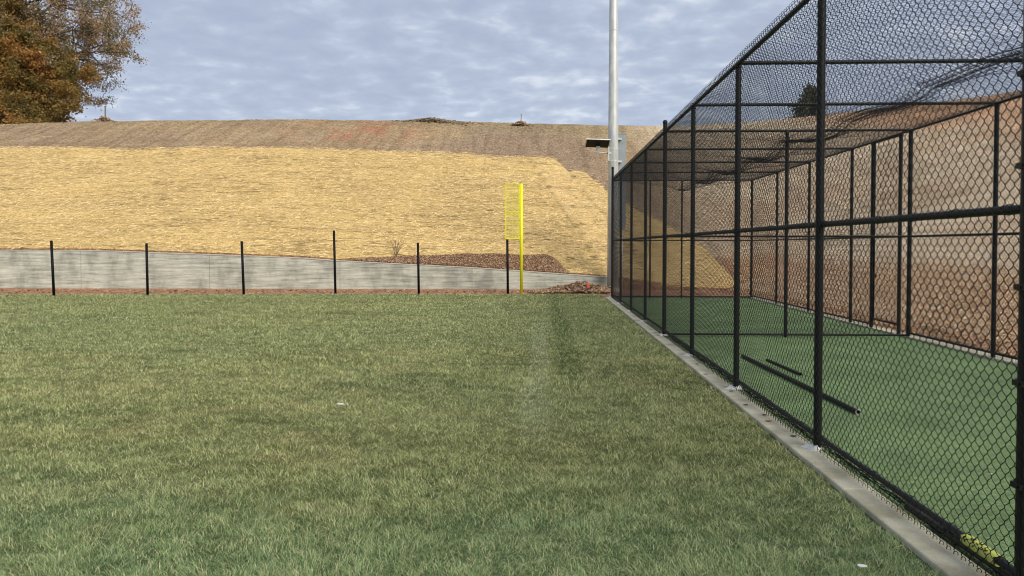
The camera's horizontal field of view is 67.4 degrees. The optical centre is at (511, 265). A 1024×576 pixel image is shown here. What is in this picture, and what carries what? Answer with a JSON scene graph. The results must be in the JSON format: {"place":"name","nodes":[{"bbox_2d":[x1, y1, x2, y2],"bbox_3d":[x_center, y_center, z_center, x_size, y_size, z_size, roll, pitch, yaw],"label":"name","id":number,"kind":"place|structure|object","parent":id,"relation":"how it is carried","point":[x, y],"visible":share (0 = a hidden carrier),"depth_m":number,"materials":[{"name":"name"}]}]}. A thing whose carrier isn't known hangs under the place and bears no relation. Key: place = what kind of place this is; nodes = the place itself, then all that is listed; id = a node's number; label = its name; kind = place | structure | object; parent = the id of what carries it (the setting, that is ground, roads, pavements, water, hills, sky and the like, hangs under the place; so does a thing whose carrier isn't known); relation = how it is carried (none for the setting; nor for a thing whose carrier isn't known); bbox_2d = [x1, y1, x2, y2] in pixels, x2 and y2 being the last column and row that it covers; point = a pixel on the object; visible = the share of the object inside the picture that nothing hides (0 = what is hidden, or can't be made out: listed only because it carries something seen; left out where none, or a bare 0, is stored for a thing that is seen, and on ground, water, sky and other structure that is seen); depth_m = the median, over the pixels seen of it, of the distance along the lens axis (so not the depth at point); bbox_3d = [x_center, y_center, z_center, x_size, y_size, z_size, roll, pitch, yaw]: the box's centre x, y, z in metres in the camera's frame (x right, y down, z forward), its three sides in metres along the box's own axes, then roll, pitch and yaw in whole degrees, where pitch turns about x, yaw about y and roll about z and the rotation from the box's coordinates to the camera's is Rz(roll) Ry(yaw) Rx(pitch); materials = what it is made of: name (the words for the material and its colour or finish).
{"place":"outdoors","nodes":[
{"label":"outdoors","id":0,"kind":"place"},
{"bbox_2d":[0,293,944,575],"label":"lawn","id":1,"kind":"structure","parent":0,"point":[398,442],"depth_m":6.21,"materials":[{"name":"green plant"}]},
{"bbox_2d":[50,241,54,295],"bbox_3d":[-14.674,0.119,24.530,0.146,1.824,0.090,0,1,2],"label":"fence post","id":2,"kind":"object","parent":1,"relation":"on","point":[52,268],"visible":0.91,"depth_m":24.50,"materials":[{"name":"black metal"}]},
{"bbox_2d":[145,243,148,294],"bbox_3d":[-11.911,0.148,25.062,0.106,1.738,0.090,0,1,2],"label":"fence post","id":3,"kind":"object","parent":1,"relation":"on","point":[147,271],"visible":0.91,"depth_m":25.03,"materials":[{"name":"black metal"}]},
{"bbox_2d":[0,91,1021,356],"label":"ground","id":4,"kind":"structure","parent":0,"point":[538,137],"depth_m":38.26,"materials":[{"name":"soil"}]},
{"bbox_2d":[0,0,90,123],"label":"maple tree","id":5,"kind":"object","parent":4,"relation":"on","point":[35,117],"visible":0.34,"depth_m":55.22,"materials":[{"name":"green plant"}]},
{"bbox_2d":[0,13,103,123],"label":"maple tree","id":6,"kind":"object","parent":4,"relation":"on","point":[59,81],"visible":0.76,"depth_m":56.62,"materials":[{"name":"brown plant"}]},
{"bbox_2d":[0,0,151,122],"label":"oak tree","id":7,"kind":"object","parent":4,"relation":"on","point":[85,33],"visible":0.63,"depth_m":62.65,"materials":[{"name":"brown plant"}]},
{"bbox_2d":[91,106,115,121],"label":"ridge stake","id":8,"kind":"object","parent":4,"relation":"on","point":[101,118],"visible":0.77,"depth_m":50.69,"materials":[{"name":"wood"}]},
{"bbox_2d":[240,241,244,294],"bbox_3d":[-8.786,0.114,25.058,0.141,1.809,0.090,0,1,2],"label":"fence post","id":9,"kind":"object","parent":4,"relation":"on","point":[242,269],"visible":0.91,"depth_m":25.03,"materials":[{"name":"black metal"}]},
{"bbox_2d":[0,250,606,288],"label":"retaining wall","id":10,"kind":"structure","parent":4,"relation":"on","point":[78,269],"depth_m":28.45,"materials":[{"name":"concrete"}]},
{"bbox_2d":[0,281,615,293],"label":"leaf litter","id":11,"kind":"object","parent":4,"relation":"on","point":[579,286],"visible":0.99,"depth_m":26.66,"materials":[{"name":"plant"}]},
{"bbox_2d":[333,230,336,293],"bbox_3d":[-5.914,-0.081,25.610,0.126,2.169,0.090,0,1,2],"label":"fence post","id":12,"kind":"object","parent":4,"relation":"on","point":[334,261],"visible":0.9,"depth_m":25.58,"materials":[{"name":"black metal"}]},
{"bbox_2d":[0,146,733,287],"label":"straw ground cover","id":13,"kind":"object","parent":4,"relation":"on","point":[547,182],"visible":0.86,"depth_m":34.06,"materials":[{"name":"yellow plant"}]},
{"bbox_2d":[0,147,642,275],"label":"blanket gaps","id":14,"kind":"object","parent":13,"relation":"on","point":[303,244],"visible":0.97,"depth_m":34.85,"materials":[{"name":"plant"}]},
{"bbox_2d":[390,237,402,256],"bbox_3d":[-4.332,-0.704,28.972,0.723,0.804,0.475,0,1,2],"label":"bare bush","id":15,"kind":"object","parent":4,"relation":"on","point":[398,249],"visible":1,"depth_m":28.92,"materials":[{"name":"brown plant"}]},
{"bbox_2d":[417,243,419,293],"bbox_3d":[-3.124,0.124,25.615,0.111,1.759,0.090,0,1,2],"label":"fence post","id":16,"kind":"object","parent":4,"relation":"on","point":[418,275],"visible":0.9,"depth_m":25.58,"materials":[{"name":"black metal"}]},
{"bbox_2d":[392,117,482,125],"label":"debris pile","id":17,"kind":"object","parent":4,"relation":"on","point":[434,119],"visible":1,"depth_m":49.53,"materials":[{"name":"soil"}]},
{"bbox_2d":[350,253,569,273],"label":"soil clods","id":18,"kind":"object","parent":4,"relation":"on","point":[467,260],"visible":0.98,"depth_m":28.76,"materials":[{"name":"brown soil"}]},
{"bbox_2d":[506,239,508,293],"bbox_3d":[-0.149,0.069,25.616,0.106,1.868,0.090,0,1,2],"label":"fence post","id":19,"kind":"object","parent":4,"relation":"on","point":[507,260],"visible":0.9,"depth_m":25.59,"materials":[{"name":"black metal"}]},
{"bbox_2d":[0,91,1021,276],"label":"dry stalks","id":20,"kind":"object","parent":4,"relation":"on","point":[421,147],"visible":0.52,"depth_m":44.54,"materials":[{"name":"plant"}]},
{"bbox_2d":[505,184,522,293],"bbox_3d":[0.068,-0.860,25.604,0.594,3.725,0.104,0,1,2],"label":"foul pole","id":21,"kind":"object","parent":4,"relation":"on","point":[521,235],"visible":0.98,"depth_m":25.57,"materials":[{"name":"yellow metal"}]},
{"bbox_2d":[509,114,533,125],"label":"ridge stake","id":22,"kind":"object","parent":4,"relation":"on","point":[521,123],"visible":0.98,"depth_m":49.60,"materials":[{"name":"wood"}]},
{"bbox_2d":[585,0,625,290],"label":"light pole","id":23,"kind":"object","parent":4,"relation":"on","point":[614,143],"visible":0.68,"depth_m":27.13,"materials":[{"name":"metal"}]},
{"bbox_2d":[605,297,990,575],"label":"kerb","id":24,"kind":"structure","parent":4,"relation":"on","point":[931,551],"depth_m":5.02,"materials":[{"name":"concrete"}]},
{"bbox_2d":[785,83,827,117],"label":"cedar tree","id":25,"kind":"object","parent":4,"relation":"on","point":[811,92],"visible":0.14,"depth_m":60.29,"materials":[{"name":"green plant"}]},
{"bbox_2d":[614,298,1016,575],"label":"turf","id":26,"kind":"structure","parent":4,"relation":"on","point":[988,431],"depth_m":7.64,"materials":[{"name":"green plastic"}]},
{"bbox_2d":[766,359,801,375],"bbox_3d":[3.527,1.318,10.005,0.034,0.034,1.202,0,1,-1],"label":"steel pipe","id":27,"kind":"object","parent":26,"relation":"on","point":[773,362],"visible":0.65,"depth_m":9.90,"materials":[{"name":"black metal"}]},
{"bbox_2d":[741,355,860,414],"bbox_3d":[3.266,1.331,9.062,0.053,0.054,3.706,0,1,0],"label":"steel pipe","id":28,"kind":"object","parent":26,"relation":"on","point":[826,396],"visible":0.6,"depth_m":8.45,"materials":[{"name":"black metal"}]},
{"bbox_2d":[613,297,1016,365],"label":"kerb","id":29,"kind":"structure","parent":26,"relation":"on","point":[965,350],"depth_m":12.73,"materials":[{"name":"concrete"}]},
{"bbox_2d":[609,0,1023,575],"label":"batting cage","id":30,"kind":"object","parent":26,"relation":"on","point":[819,224],"visible":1,"depth_m":8.05,"materials":[{"name":"black metal"}]},
{"bbox_2d":[904,503,1011,575],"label":"fallen leaves","id":31,"kind":"object","parent":26,"relation":"on","point":[986,550],"visible":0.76,"depth_m":3.82,"materials":[{"name":"yellow plant"}]},
{"bbox_2d":[618,257,1018,355],"bbox_3d":[6.729,0.603,15.598,7.067,1.286,27.423,0,1,2],"label":"bank rubble","id":32,"kind":"object","parent":4,"relation":"on","point":[957,336],"visible":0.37,"depth_m":15.86,"materials":[{"name":"stone"}]},
{"bbox_2d":[740,170,1020,344],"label":"bank stalks","id":33,"kind":"object","parent":4,"relation":"on","point":[904,279],"visible":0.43,"depth_m":18.73,"materials":[{"name":"plant"}]},
{"bbox_2d":[3,0,1022,125],"label":"sky","id":34,"kind":"structure","parent":0,"point":[542,61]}
]}

